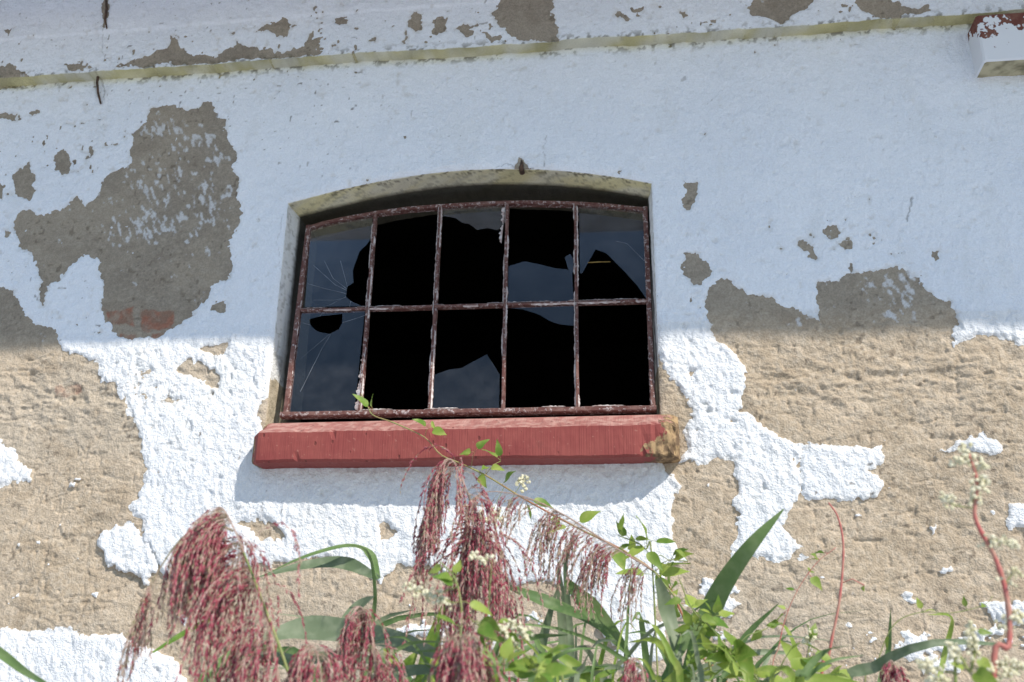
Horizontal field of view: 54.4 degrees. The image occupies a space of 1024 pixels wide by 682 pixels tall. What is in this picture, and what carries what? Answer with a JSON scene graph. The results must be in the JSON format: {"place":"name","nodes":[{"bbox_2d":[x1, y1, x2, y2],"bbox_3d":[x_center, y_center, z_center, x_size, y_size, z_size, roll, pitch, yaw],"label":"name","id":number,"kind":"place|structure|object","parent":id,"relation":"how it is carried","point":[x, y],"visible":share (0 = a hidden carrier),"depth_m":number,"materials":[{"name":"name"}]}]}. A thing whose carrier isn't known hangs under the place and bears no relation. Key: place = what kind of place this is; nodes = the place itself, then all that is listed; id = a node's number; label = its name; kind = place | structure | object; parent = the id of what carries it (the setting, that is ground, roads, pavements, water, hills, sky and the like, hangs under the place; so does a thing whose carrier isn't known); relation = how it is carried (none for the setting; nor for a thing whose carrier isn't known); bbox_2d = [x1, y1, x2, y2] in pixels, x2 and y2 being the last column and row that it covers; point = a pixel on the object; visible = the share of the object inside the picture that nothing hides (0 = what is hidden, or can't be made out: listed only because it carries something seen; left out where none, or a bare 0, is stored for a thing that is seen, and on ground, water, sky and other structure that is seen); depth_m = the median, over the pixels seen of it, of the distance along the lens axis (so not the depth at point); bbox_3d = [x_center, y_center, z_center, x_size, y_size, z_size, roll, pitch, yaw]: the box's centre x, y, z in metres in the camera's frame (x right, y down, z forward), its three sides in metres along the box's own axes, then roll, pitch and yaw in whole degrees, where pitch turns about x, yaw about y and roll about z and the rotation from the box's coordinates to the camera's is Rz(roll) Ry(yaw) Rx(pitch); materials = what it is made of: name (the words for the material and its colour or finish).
{"place":"outdoors","nodes":[
{"label":"outdoors","id":0,"kind":"place"},
{"bbox_2d":[0,0,1023,681],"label":"farm building","id":1,"kind":"structure","parent":0,"point":[710,286],"depth_m":3.76,"materials":[{"name":"paint"}]},
{"bbox_2d":[252,200,679,468],"bbox_3d":[-0.147,-0.042,3.811,1.503,1.121,0.458,-2,-20,7],"label":"window","id":2,"kind":"structure","parent":1,"relation":"in","point":[620,439],"depth_m":3.52,"materials":[{"name":"paint"}]},
{"label":"ground","id":3,"kind":"structure","parent":0,"visible":0},
{"bbox_2d":[0,506,356,681],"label":"reed plant","id":4,"kind":"object","parent":3,"relation":"on","point":[201,555],"visible":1,"depth_m":1.57,"materials":[{"name":"pink plant"}]},
{"bbox_2d":[152,544,376,681],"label":"reed plant","id":5,"kind":"object","parent":3,"relation":"on","point":[301,669],"visible":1,"depth_m":1.47,"materials":[{"name":"pink plant"}]},
{"bbox_2d":[260,596,437,681],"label":"reed plant","id":6,"kind":"object","parent":3,"relation":"on","point":[352,629],"visible":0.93,"depth_m":1.96,"materials":[{"name":"green plant"}]},
{"bbox_2d":[259,443,545,681],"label":"reed plant","id":7,"kind":"object","parent":3,"relation":"on","point":[469,581],"visible":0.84,"depth_m":1.94,"materials":[{"name":"pink plant"}]},
{"bbox_2d":[401,560,501,681],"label":"knotweed plant","id":8,"kind":"object","parent":3,"relation":"on","point":[488,626],"visible":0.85,"depth_m":1.48,"materials":[{"name":"green plant"}]},
{"bbox_2d":[382,648,622,681],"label":"knotweed plant","id":9,"kind":"object","parent":3,"relation":"on","point":[410,659],"visible":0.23,"depth_m":2.13,"materials":[{"name":"green plant"}]},
{"bbox_2d":[469,550,577,681],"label":"knotweed plant","id":10,"kind":"object","parent":3,"relation":"on","point":[544,665],"visible":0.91,"depth_m":1.47,"materials":[{"name":"green plant"}]},
{"bbox_2d":[353,394,727,681],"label":"knotweed plant","id":11,"kind":"object","parent":3,"relation":"on","point":[587,516],"visible":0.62,"depth_m":2.69,"materials":[{"name":"green plant"}]},
{"bbox_2d":[458,491,712,681],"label":"reed plant","id":12,"kind":"object","parent":3,"relation":"on","point":[593,613],"visible":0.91,"depth_m":2.17,"materials":[{"name":"pink plant"}]},
{"bbox_2d":[426,509,783,681],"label":"reed plant","id":13,"kind":"object","parent":3,"relation":"on","point":[470,665],"visible":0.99,"depth_m":1.43,"materials":[{"name":"green plant"}]},
{"bbox_2d":[198,585,1017,681],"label":"tall grass","id":14,"kind":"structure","parent":3,"relation":"on","point":[807,672],"depth_m":2.01,"materials":[{"name":"green plant"}]},
{"bbox_2d":[613,513,693,674],"bbox_3d":[0.316,1.365,2.026,0.188,2.030,0.140,-13,-24,33],"label":"knotweed plant","id":15,"kind":"object","parent":3,"relation":"on","point":[652,557],"visible":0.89,"depth_m":2.33,"materials":[{"name":"green plant"}]},
{"bbox_2d":[532,539,778,681],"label":"reed plant","id":16,"kind":"object","parent":3,"relation":"on","point":[631,670],"visible":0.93,"depth_m":2.05,"materials":[{"name":"green plant"}]},
{"bbox_2d":[663,579,781,681],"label":"knotweed plant","id":17,"kind":"object","parent":3,"relation":"on","point":[707,622],"visible":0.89,"depth_m":1.95,"materials":[{"name":"green plant"}]},
{"bbox_2d":[766,547,835,664],"bbox_3d":[0.589,1.342,1.793,0.167,1.921,0.070,-2,-20,7],"label":"knotweed plant","id":18,"kind":"object","parent":3,"relation":"on","point":[815,581],"visible":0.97,"depth_m":2.08,"materials":[{"name":"green plant"}]},
{"bbox_2d":[755,623,851,681],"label":"knotweed plant","id":19,"kind":"object","parent":3,"relation":"on","point":[797,660],"visible":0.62,"depth_m":1.85,"materials":[{"name":"green plant"}]},
{"bbox_2d":[820,502,864,673],"bbox_3d":[0.618,1.259,1.661,0.117,1.988,0.024,-2,-20,7],"label":"knotweed plant","id":20,"kind":"object","parent":3,"relation":"on","point":[838,604],"visible":0.9,"depth_m":1.94,"materials":[{"name":"red plant"}]},
{"bbox_2d":[779,610,953,681],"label":"reed plant","id":21,"kind":"object","parent":3,"relation":"on","point":[889,671],"visible":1,"depth_m":1.79,"materials":[{"name":"green plant"}]},
{"bbox_2d":[865,595,992,681],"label":"knotweed plant","id":22,"kind":"object","parent":3,"relation":"on","point":[919,603],"visible":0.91,"depth_m":1.94,"materials":[{"name":"green plant"}]},
{"bbox_2d":[915,620,1023,681],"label":"knotweed plant","id":23,"kind":"object","parent":3,"relation":"on","point":[984,669],"visible":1,"depth_m":1.27,"materials":[{"name":"white plant"}]},
{"bbox_2d":[938,442,1023,677],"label":"knotweed plant","id":24,"kind":"object","parent":3,"relation":"on","point":[1011,543],"visible":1,"depth_m":1.31,"materials":[{"name":"white plant"}]}
]}

